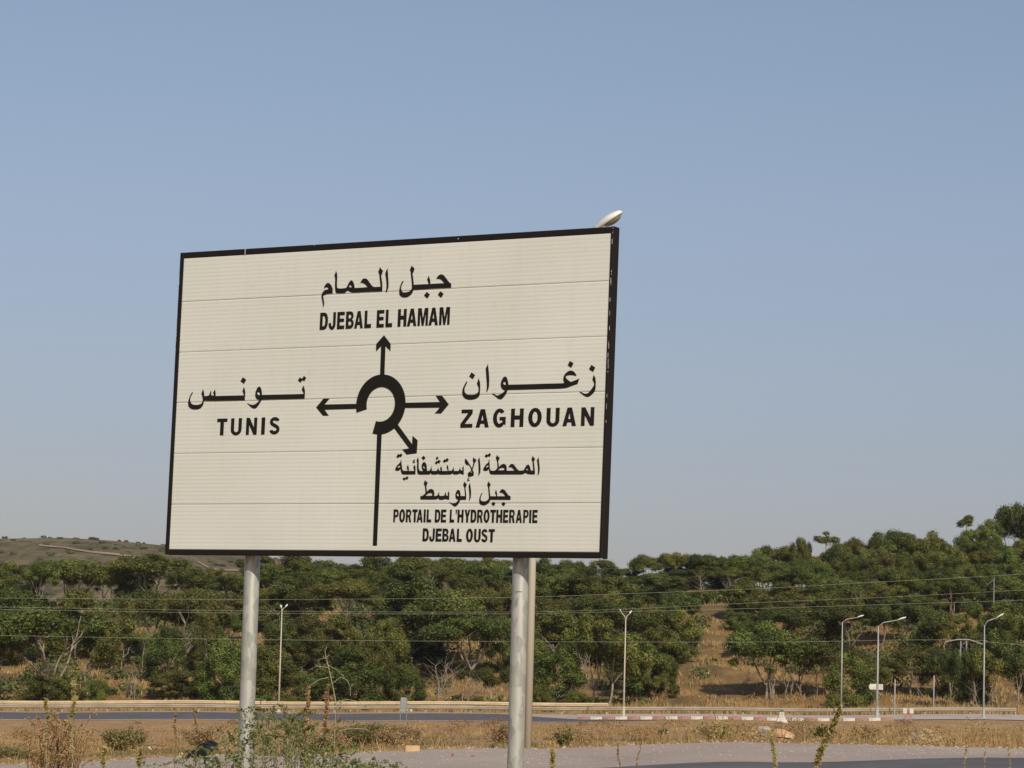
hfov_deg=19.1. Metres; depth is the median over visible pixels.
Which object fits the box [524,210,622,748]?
street lamp
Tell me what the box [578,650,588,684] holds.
bare tree
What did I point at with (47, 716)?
stalk
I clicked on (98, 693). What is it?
bush
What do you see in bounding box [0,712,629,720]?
road
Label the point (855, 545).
domed tree
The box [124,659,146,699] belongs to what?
bare tree
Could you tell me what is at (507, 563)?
open tree
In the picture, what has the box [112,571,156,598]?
dense tree
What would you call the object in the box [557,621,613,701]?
open tree
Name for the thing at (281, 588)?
dense tree
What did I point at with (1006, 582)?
domed tree
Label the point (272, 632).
dense tree
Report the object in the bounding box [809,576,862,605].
domed tree
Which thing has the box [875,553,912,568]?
domed tree
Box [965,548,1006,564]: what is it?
domed tree
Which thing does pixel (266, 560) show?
dense tree
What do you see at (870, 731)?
shrub
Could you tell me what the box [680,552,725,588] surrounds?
domed tree
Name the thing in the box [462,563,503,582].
open tree
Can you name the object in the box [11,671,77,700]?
bush
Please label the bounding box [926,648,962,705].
open tree
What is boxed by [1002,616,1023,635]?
open tree
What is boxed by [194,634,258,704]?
dense tree
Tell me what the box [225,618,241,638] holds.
domed tree
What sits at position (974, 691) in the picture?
bare tree
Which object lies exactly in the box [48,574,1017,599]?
power cable
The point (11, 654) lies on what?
open tree
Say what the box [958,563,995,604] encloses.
dense tree
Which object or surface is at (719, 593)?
bush
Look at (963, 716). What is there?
traffic island
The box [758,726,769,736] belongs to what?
rock
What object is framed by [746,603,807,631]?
umbrella tree
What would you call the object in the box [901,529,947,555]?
domed tree
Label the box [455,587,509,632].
domed tree
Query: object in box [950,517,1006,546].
open tree
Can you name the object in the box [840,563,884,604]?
domed tree
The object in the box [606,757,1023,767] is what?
road
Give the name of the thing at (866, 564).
open tree
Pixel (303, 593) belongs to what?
domed tree
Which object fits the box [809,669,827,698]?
bare tree
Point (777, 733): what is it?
rock
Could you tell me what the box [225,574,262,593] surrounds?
domed tree
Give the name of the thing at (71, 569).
domed tree
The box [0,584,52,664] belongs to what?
dense tree
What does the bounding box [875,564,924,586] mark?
domed tree
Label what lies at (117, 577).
domed tree
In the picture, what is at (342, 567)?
domed tree
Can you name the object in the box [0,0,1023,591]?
sky
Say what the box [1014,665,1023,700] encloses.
dense tree
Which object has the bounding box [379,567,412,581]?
domed tree
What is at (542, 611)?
power cable
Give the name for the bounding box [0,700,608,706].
guardrail
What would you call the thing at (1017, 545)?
dense tree
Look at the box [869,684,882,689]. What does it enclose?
direction sign
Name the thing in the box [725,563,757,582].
domed tree
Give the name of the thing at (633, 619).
open tree
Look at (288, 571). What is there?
open tree
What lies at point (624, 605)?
domed tree
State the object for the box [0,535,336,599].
mountain scrub
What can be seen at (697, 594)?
bush
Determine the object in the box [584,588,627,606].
domed tree
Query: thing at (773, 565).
domed tree
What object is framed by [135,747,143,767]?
stalk
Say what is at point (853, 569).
domed tree
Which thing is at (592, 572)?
dense tree
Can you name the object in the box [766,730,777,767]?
stalk
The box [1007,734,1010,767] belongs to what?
stalk
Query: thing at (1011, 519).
domed tree
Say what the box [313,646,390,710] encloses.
dense tree
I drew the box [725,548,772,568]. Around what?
domed tree
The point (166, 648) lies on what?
dense tree
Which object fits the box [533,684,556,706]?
bush
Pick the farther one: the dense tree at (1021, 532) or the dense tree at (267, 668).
the dense tree at (1021, 532)
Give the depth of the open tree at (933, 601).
347.54 m
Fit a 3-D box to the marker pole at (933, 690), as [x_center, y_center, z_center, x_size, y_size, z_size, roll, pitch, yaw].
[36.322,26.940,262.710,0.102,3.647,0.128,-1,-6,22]
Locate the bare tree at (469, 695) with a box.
[458,669,496,705]
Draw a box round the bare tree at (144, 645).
[141,622,156,671]
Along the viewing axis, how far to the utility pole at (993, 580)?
352.08 m
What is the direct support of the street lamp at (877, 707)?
on the traffic island
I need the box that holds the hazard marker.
[903,708,913,721]
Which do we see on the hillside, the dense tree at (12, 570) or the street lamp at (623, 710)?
the dense tree at (12, 570)
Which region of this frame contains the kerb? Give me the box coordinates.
[578,716,893,720]
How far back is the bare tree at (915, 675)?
299.20 m
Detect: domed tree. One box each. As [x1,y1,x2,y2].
[20,558,60,602]
[34,557,108,595]
[81,578,119,601]
[102,560,124,598]
[164,564,209,592]
[165,571,212,589]
[206,582,243,597]
[207,575,226,594]
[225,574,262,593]
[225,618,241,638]
[280,572,302,578]
[285,584,332,616]
[311,569,350,585]
[313,558,349,569]
[334,563,366,573]
[355,574,397,590]
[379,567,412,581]
[386,557,446,579]
[398,586,493,664]
[422,564,476,588]
[437,557,466,590]
[446,562,479,568]
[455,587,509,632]
[459,558,500,566]
[536,574,571,600]
[538,599,581,617]
[547,559,589,577]
[553,569,575,577]
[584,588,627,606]
[610,575,637,584]
[615,603,666,629]
[626,554,665,574]
[631,572,687,586]
[655,552,689,575]
[658,592,702,631]
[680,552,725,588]
[705,569,756,583]
[718,618,813,698]
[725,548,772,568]
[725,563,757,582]
[732,618,779,659]
[739,559,786,586]
[759,544,790,564]
[768,633,820,695]
[769,565,820,605]
[776,559,788,565]
[788,536,812,560]
[793,639,859,693]
[797,560,839,585]
[808,555,848,578]
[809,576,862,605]
[817,601,882,646]
[820,541,861,574]
[822,560,862,571]
[840,536,880,556]
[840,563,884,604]
[858,552,878,575]
[859,578,898,606]
[868,529,915,554]
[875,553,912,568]
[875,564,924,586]
[879,647,941,695]
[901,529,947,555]
[906,552,945,572]
[923,548,941,554]
[925,574,979,614]
[954,561,992,588]
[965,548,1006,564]
[966,648,1018,705]
[976,571,1023,601]
[984,562,1019,599]
[993,502,1023,545]
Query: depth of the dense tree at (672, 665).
290.49 m
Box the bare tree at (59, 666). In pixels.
[33,655,64,688]
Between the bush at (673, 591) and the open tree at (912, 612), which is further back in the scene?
the bush at (673, 591)
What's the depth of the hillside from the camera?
306.25 m
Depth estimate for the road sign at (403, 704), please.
129.23 m
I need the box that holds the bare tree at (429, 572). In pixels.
[418,566,435,588]
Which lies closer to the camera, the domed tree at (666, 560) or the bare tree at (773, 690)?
the bare tree at (773, 690)
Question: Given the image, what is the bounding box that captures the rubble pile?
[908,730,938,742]
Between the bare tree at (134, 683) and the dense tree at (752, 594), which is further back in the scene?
the dense tree at (752, 594)
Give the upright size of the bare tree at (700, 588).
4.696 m
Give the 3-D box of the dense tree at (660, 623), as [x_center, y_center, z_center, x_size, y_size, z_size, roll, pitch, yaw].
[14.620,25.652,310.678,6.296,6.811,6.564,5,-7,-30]
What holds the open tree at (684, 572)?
on the hillside
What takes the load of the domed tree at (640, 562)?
on the hillside
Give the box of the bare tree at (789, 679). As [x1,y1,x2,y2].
[777,660,799,698]
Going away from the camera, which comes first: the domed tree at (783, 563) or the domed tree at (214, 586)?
the domed tree at (214, 586)
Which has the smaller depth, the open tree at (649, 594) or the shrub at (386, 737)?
the shrub at (386, 737)
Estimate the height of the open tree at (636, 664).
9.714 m
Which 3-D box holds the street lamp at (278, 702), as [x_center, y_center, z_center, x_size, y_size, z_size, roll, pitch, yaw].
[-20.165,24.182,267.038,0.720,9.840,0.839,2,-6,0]
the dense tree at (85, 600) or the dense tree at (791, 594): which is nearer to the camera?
the dense tree at (85, 600)
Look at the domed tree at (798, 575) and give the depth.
370.01 m
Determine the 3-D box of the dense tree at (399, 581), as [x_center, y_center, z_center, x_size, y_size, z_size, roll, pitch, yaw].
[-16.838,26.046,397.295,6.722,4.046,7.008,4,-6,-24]
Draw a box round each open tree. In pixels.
[0,611,23,669]
[78,614,137,694]
[107,625,148,668]
[165,579,212,591]
[205,566,237,602]
[233,558,281,586]
[261,585,295,611]
[263,575,297,587]
[277,567,304,575]
[292,634,345,668]
[319,568,369,578]
[350,568,388,579]
[350,589,385,621]
[358,557,396,572]
[392,567,447,587]
[432,568,470,593]
[449,576,511,610]
[454,666,509,701]
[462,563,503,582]
[487,559,512,568]
[550,574,570,583]
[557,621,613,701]
[576,610,655,704]
[587,595,658,637]
[602,564,640,577]
[619,579,671,604]
[640,675,675,696]
[663,566,707,577]
[718,555,736,580]
[750,566,788,593]
[786,578,820,598]
[826,586,869,605]
[850,648,892,706]
[857,552,896,571]
[858,544,901,559]
[864,603,904,647]
[876,596,934,634]
[895,570,945,595]
[902,550,921,559]
[904,591,947,608]
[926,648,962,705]
[938,543,950,548]
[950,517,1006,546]
[953,540,997,564]
[976,537,1006,564]
[988,630,1023,707]
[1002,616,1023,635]
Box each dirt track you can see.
[39,544,134,556]
[198,561,238,570]
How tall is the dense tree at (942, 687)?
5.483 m
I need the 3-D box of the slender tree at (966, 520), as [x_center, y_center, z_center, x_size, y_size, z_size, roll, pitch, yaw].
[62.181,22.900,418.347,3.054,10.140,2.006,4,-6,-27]
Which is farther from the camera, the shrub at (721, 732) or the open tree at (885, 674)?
the open tree at (885, 674)
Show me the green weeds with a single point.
(169, 751)
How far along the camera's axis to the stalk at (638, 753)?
17.87 m
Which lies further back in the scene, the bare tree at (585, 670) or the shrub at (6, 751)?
the bare tree at (585, 670)
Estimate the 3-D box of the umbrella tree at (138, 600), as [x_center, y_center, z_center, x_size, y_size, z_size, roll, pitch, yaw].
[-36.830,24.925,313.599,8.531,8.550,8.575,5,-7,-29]
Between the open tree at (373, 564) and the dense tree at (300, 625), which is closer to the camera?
the dense tree at (300, 625)
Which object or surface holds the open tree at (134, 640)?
on the hillside
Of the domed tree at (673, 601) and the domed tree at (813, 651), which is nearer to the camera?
the domed tree at (813, 651)
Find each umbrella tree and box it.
[0,604,118,693]
[107,552,194,593]
[111,585,198,655]
[155,584,238,655]
[308,576,382,616]
[418,613,510,678]
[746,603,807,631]
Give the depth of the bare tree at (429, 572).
378.53 m
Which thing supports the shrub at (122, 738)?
on the ground at (10, 725)
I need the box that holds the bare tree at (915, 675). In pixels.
[896,655,924,698]
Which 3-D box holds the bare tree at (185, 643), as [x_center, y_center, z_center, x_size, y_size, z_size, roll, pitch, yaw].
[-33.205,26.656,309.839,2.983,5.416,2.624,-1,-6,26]
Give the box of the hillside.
[0,581,1023,709]
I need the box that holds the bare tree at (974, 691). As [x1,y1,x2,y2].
[961,666,981,706]
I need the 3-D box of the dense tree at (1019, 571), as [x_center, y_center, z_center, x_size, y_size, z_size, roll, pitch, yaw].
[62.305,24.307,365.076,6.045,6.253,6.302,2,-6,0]
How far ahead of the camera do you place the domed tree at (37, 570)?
379.22 m
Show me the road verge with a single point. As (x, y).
(238, 719)
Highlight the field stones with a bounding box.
[9,729,1014,759]
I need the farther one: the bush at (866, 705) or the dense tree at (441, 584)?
the dense tree at (441, 584)
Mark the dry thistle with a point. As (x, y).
(65, 756)
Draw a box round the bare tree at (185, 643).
[171,622,195,665]
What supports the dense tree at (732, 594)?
on the hillside
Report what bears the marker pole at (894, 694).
on the traffic island
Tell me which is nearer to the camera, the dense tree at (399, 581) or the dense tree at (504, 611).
the dense tree at (504, 611)
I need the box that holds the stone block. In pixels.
[405,745,419,751]
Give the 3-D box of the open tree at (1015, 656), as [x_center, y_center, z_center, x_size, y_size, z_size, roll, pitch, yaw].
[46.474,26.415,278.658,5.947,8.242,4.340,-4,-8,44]
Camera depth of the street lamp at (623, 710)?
254.81 m
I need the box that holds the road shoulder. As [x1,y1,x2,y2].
[0,742,1023,767]
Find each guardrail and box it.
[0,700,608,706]
[0,704,1015,714]
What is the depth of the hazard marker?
203.83 m
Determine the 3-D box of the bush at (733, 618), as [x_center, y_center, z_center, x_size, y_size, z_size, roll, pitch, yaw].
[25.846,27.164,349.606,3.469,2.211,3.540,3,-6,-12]
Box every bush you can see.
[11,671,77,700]
[76,679,111,700]
[140,754,257,767]
[144,667,211,698]
[164,646,407,767]
[255,695,277,709]
[275,741,398,767]
[281,696,306,705]
[289,670,330,705]
[470,696,484,705]
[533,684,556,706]
[562,690,595,702]
[664,589,689,597]
[669,684,679,697]
[686,589,714,601]
[708,589,729,601]
[721,611,749,628]
[825,693,839,707]
[858,701,871,707]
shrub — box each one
[0,743,37,759]
[99,723,149,750]
[177,721,221,746]
[297,726,354,751]
[329,722,406,745]
[373,722,427,745]
[479,722,507,742]
[551,725,575,746]
[658,728,668,733]
[683,712,743,739]
[807,724,836,736]
[852,725,879,738]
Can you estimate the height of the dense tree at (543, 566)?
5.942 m
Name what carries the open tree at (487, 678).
on the hillside
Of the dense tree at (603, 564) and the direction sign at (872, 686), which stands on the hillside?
the dense tree at (603, 564)
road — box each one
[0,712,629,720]
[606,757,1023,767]
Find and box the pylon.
[946,639,982,706]
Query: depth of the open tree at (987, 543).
397.32 m
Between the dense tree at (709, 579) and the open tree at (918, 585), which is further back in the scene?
the dense tree at (709, 579)
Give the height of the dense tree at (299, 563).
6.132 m
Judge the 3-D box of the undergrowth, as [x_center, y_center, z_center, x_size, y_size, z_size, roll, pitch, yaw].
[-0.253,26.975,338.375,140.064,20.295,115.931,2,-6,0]
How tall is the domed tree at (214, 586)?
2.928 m
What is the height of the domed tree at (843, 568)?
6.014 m
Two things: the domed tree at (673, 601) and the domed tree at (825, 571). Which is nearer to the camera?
the domed tree at (673, 601)
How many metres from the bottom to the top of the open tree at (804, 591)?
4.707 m
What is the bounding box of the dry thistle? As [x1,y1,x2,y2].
[11,706,99,767]
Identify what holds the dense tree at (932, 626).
on the hillside
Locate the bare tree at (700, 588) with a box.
[693,571,713,604]
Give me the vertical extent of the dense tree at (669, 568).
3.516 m
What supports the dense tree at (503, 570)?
on the hillside
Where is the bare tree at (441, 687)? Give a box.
[421,655,466,700]
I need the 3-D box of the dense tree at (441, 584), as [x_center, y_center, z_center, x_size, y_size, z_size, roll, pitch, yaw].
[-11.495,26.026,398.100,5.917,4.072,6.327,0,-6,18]
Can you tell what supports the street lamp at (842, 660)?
on the ground at (10, 725)
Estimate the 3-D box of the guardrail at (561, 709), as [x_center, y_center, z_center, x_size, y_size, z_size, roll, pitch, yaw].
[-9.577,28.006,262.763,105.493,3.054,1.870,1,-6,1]
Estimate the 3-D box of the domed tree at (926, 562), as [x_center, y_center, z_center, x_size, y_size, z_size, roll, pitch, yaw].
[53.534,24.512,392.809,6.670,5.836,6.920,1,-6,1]
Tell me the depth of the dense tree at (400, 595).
312.62 m
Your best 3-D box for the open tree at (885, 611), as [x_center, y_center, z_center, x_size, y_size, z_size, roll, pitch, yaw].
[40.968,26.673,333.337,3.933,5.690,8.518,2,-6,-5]
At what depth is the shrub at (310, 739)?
59.48 m
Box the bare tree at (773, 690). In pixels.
[759,660,783,699]
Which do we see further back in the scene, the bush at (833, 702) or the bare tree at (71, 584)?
the bare tree at (71, 584)
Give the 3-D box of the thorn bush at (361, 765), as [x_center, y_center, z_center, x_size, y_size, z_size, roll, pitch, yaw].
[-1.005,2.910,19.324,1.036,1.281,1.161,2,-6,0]
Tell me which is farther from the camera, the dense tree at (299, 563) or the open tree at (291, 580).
the dense tree at (299, 563)
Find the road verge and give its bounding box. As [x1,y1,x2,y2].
[0,719,589,721]
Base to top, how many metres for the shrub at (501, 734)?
0.495 m
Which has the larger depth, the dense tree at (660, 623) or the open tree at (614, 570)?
the open tree at (614, 570)
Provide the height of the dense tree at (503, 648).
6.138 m
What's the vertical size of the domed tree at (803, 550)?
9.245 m
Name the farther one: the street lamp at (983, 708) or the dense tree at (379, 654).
the dense tree at (379, 654)
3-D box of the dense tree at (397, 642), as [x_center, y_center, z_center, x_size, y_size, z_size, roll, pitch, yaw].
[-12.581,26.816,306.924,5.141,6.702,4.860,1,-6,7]
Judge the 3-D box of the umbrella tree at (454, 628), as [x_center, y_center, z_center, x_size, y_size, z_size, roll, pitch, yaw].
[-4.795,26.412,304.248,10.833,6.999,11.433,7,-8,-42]
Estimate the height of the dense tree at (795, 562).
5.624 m
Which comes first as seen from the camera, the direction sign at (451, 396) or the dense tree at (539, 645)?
the direction sign at (451, 396)
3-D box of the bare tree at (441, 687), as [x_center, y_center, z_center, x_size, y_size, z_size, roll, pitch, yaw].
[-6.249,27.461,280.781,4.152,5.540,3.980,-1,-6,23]
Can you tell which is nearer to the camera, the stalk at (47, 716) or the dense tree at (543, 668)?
the stalk at (47, 716)
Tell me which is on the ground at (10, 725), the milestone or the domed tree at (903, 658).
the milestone
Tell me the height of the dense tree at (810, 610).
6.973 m
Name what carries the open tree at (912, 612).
on the hillside
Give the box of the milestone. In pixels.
[775,710,787,722]
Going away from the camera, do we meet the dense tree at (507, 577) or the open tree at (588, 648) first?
the open tree at (588, 648)
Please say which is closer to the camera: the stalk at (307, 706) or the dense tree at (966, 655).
the stalk at (307, 706)
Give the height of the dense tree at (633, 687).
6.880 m
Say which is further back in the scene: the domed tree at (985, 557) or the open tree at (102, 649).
the domed tree at (985, 557)
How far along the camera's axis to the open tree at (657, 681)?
287.80 m
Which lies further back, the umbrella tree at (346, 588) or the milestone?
the umbrella tree at (346, 588)
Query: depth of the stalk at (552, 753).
17.86 m
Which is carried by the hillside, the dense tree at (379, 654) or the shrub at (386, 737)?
the dense tree at (379, 654)
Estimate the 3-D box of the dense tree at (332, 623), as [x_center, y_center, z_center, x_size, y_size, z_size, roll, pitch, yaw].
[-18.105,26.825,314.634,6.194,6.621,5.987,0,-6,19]
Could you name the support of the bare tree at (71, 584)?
on the hillside
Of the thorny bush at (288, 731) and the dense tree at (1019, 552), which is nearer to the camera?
the thorny bush at (288, 731)
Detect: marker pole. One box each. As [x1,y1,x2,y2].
[894,679,895,714]
[933,675,934,713]
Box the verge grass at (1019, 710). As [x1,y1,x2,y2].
[0,696,1023,714]
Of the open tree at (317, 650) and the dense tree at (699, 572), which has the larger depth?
the dense tree at (699, 572)
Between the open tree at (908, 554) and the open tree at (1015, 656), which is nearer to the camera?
the open tree at (1015, 656)
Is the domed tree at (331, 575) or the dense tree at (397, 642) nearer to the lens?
the dense tree at (397, 642)
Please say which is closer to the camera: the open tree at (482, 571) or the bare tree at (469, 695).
the bare tree at (469, 695)
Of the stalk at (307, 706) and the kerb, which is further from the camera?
the kerb
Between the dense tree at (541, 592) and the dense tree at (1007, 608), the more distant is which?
the dense tree at (541, 592)
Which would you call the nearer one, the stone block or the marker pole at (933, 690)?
the stone block
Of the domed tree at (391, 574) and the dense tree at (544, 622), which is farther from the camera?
the domed tree at (391, 574)
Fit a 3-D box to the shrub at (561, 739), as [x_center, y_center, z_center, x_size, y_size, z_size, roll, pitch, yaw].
[1.018,6.895,59.626,0.497,0.463,0.409,2,-6,0]
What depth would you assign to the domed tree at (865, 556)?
402.09 m
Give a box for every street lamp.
[275,604,287,711]
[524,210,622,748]
[619,609,631,716]
[840,615,863,707]
[874,617,905,717]
[982,613,1003,717]
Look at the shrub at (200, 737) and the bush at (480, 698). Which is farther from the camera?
the bush at (480, 698)
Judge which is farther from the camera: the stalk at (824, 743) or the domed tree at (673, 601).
the domed tree at (673, 601)
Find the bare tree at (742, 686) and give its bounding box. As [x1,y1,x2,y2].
[740,668,753,689]
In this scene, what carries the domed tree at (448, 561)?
on the hillside
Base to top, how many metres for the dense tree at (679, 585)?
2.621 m
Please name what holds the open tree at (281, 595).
on the hillside
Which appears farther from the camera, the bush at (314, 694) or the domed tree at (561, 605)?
the domed tree at (561, 605)
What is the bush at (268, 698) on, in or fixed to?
on the ground at (10, 725)
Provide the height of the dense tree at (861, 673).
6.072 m
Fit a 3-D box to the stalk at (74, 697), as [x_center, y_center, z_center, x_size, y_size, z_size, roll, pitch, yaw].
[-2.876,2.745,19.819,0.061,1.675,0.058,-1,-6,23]
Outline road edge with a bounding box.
[0,711,577,718]
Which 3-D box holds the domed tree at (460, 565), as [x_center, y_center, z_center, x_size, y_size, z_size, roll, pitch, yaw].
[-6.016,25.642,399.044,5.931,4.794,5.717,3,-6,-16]
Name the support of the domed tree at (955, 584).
on the hillside
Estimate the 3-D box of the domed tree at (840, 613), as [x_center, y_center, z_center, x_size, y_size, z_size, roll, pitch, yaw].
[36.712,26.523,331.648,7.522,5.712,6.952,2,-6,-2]
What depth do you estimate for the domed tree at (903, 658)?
300.20 m
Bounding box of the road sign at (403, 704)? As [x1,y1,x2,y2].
[400,697,406,725]
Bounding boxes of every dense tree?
[0,561,45,603]
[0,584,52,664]
[41,586,107,659]
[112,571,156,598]
[141,625,187,676]
[188,609,225,669]
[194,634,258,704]
[229,588,272,631]
[238,556,284,585]
[255,644,297,700]
[257,625,302,666]
[262,581,303,626]
[278,556,320,582]
[283,614,322,673]
[294,571,334,610]
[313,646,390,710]
[316,613,362,669]
[355,638,397,700]
[364,573,452,664]
[364,618,410,672]
[371,570,405,593]
[372,585,403,625]
[384,663,428,700]
[409,579,444,590]
[478,616,510,672]
[484,587,511,629]
[486,565,511,590]
[499,570,536,588]
[533,638,556,684]
[533,645,588,706]
[534,606,582,662]
[535,585,557,631]
[536,558,555,594]
[552,573,605,601]
[553,594,611,662]
[574,567,602,591]
[586,559,616,577]
[586,576,640,603]
[603,630,670,696]
[635,602,678,658]
[650,577,688,590]
[650,653,679,692]
[660,607,705,662]
[663,566,689,587]
[683,570,723,588]
[686,575,727,589]
[721,579,764,620]
[736,578,760,620]
[760,581,805,621]
[781,591,851,643]
[782,558,807,591]
[818,651,881,707]
[889,575,927,605]
[907,609,979,655]
[912,566,963,610]
[913,646,956,697]
[934,555,964,574]
[935,545,969,568]
[953,644,991,706]
[954,600,996,650]
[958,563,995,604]
[980,599,1023,653]
[989,547,1022,566]
[1006,545,1023,565]
[1008,539,1023,556]
[1008,562,1023,607]
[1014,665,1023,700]
[1018,508,1023,539]
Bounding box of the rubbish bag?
[186,741,218,757]
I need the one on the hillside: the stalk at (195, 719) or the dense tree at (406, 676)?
the dense tree at (406, 676)
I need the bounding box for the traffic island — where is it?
[576,714,1023,719]
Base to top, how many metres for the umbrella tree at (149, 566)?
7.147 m
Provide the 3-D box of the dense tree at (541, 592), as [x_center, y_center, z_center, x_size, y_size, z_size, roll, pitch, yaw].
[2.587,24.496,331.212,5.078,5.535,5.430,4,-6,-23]
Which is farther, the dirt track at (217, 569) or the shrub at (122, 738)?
the dirt track at (217, 569)
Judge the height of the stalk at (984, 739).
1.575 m
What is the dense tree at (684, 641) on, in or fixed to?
on the hillside
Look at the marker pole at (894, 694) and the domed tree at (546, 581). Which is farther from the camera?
the domed tree at (546, 581)
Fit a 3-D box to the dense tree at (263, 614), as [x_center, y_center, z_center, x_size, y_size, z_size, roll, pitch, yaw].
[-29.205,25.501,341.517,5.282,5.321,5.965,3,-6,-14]
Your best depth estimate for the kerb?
248.01 m
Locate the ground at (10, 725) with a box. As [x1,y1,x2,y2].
[0,708,1023,764]
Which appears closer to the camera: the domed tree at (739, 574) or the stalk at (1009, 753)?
the stalk at (1009, 753)
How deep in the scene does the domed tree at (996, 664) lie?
279.41 m
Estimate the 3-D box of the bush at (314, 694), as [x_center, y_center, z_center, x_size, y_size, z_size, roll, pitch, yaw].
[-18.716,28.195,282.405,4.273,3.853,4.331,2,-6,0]
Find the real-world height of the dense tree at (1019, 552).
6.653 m
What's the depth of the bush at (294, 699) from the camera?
277.02 m
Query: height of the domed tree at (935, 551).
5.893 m
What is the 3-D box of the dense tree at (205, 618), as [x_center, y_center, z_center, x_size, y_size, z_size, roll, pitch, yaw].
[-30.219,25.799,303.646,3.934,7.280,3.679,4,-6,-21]
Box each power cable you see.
[0,600,1013,613]
[0,635,1018,644]
[23,590,1016,611]
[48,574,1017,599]
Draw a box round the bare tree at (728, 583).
[722,574,738,601]
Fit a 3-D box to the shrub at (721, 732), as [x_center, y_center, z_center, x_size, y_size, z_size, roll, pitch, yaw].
[4.027,6.765,60.123,0.995,0.628,0.894,-3,-8,41]
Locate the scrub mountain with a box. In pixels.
[0,538,448,604]
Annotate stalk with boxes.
[43,698,50,767]
[70,678,78,767]
[99,745,108,767]
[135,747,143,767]
[172,710,178,767]
[193,707,198,766]
[302,683,310,763]
[321,684,329,767]
[548,748,555,767]
[616,744,620,765]
[635,743,641,765]
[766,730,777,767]
[812,705,842,767]
[962,716,968,767]
[982,719,987,767]
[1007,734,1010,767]
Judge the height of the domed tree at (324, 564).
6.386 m
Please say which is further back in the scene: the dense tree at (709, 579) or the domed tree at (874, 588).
the dense tree at (709, 579)
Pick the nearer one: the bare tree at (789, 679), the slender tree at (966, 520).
the bare tree at (789, 679)
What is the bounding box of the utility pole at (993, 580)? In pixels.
[986,577,994,602]
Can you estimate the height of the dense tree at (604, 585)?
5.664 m
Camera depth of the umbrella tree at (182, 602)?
310.15 m
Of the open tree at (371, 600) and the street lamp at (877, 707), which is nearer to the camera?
the street lamp at (877, 707)
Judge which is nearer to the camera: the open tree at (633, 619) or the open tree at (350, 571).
the open tree at (633, 619)
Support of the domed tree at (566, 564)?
on the hillside
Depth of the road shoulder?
48.69 m
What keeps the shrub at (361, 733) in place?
on the ground at (10, 725)
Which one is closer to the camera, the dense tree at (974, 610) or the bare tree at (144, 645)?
the bare tree at (144, 645)
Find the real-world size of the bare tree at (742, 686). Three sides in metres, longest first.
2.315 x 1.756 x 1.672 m
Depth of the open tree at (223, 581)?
368.07 m
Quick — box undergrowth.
[0,578,1023,706]
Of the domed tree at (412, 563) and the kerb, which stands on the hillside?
the domed tree at (412, 563)
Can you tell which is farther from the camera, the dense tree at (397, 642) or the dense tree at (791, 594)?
the dense tree at (791, 594)
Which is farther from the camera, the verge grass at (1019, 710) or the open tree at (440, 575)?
the open tree at (440, 575)
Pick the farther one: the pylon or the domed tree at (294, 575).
the domed tree at (294, 575)
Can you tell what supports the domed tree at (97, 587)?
on the hillside
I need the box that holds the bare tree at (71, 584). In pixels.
[62,577,89,591]
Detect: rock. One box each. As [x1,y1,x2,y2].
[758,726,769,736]
[773,728,793,739]
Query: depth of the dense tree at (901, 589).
359.15 m
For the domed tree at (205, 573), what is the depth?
397.63 m
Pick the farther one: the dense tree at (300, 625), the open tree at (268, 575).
the open tree at (268, 575)
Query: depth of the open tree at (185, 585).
389.77 m
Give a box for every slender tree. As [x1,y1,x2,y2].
[813,530,840,577]
[956,514,973,549]
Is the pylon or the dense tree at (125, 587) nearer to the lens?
the pylon
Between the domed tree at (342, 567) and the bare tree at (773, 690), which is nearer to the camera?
the bare tree at (773, 690)
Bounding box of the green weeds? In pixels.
[0,727,1022,762]
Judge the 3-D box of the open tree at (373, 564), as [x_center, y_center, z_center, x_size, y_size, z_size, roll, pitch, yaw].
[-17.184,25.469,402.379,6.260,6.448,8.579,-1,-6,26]
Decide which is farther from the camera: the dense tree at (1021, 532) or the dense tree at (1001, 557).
the dense tree at (1021, 532)
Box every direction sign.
[165,226,619,767]
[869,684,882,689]
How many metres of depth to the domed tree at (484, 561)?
407.25 m
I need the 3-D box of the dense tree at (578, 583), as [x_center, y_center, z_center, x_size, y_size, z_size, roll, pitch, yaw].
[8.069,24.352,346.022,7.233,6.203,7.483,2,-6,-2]

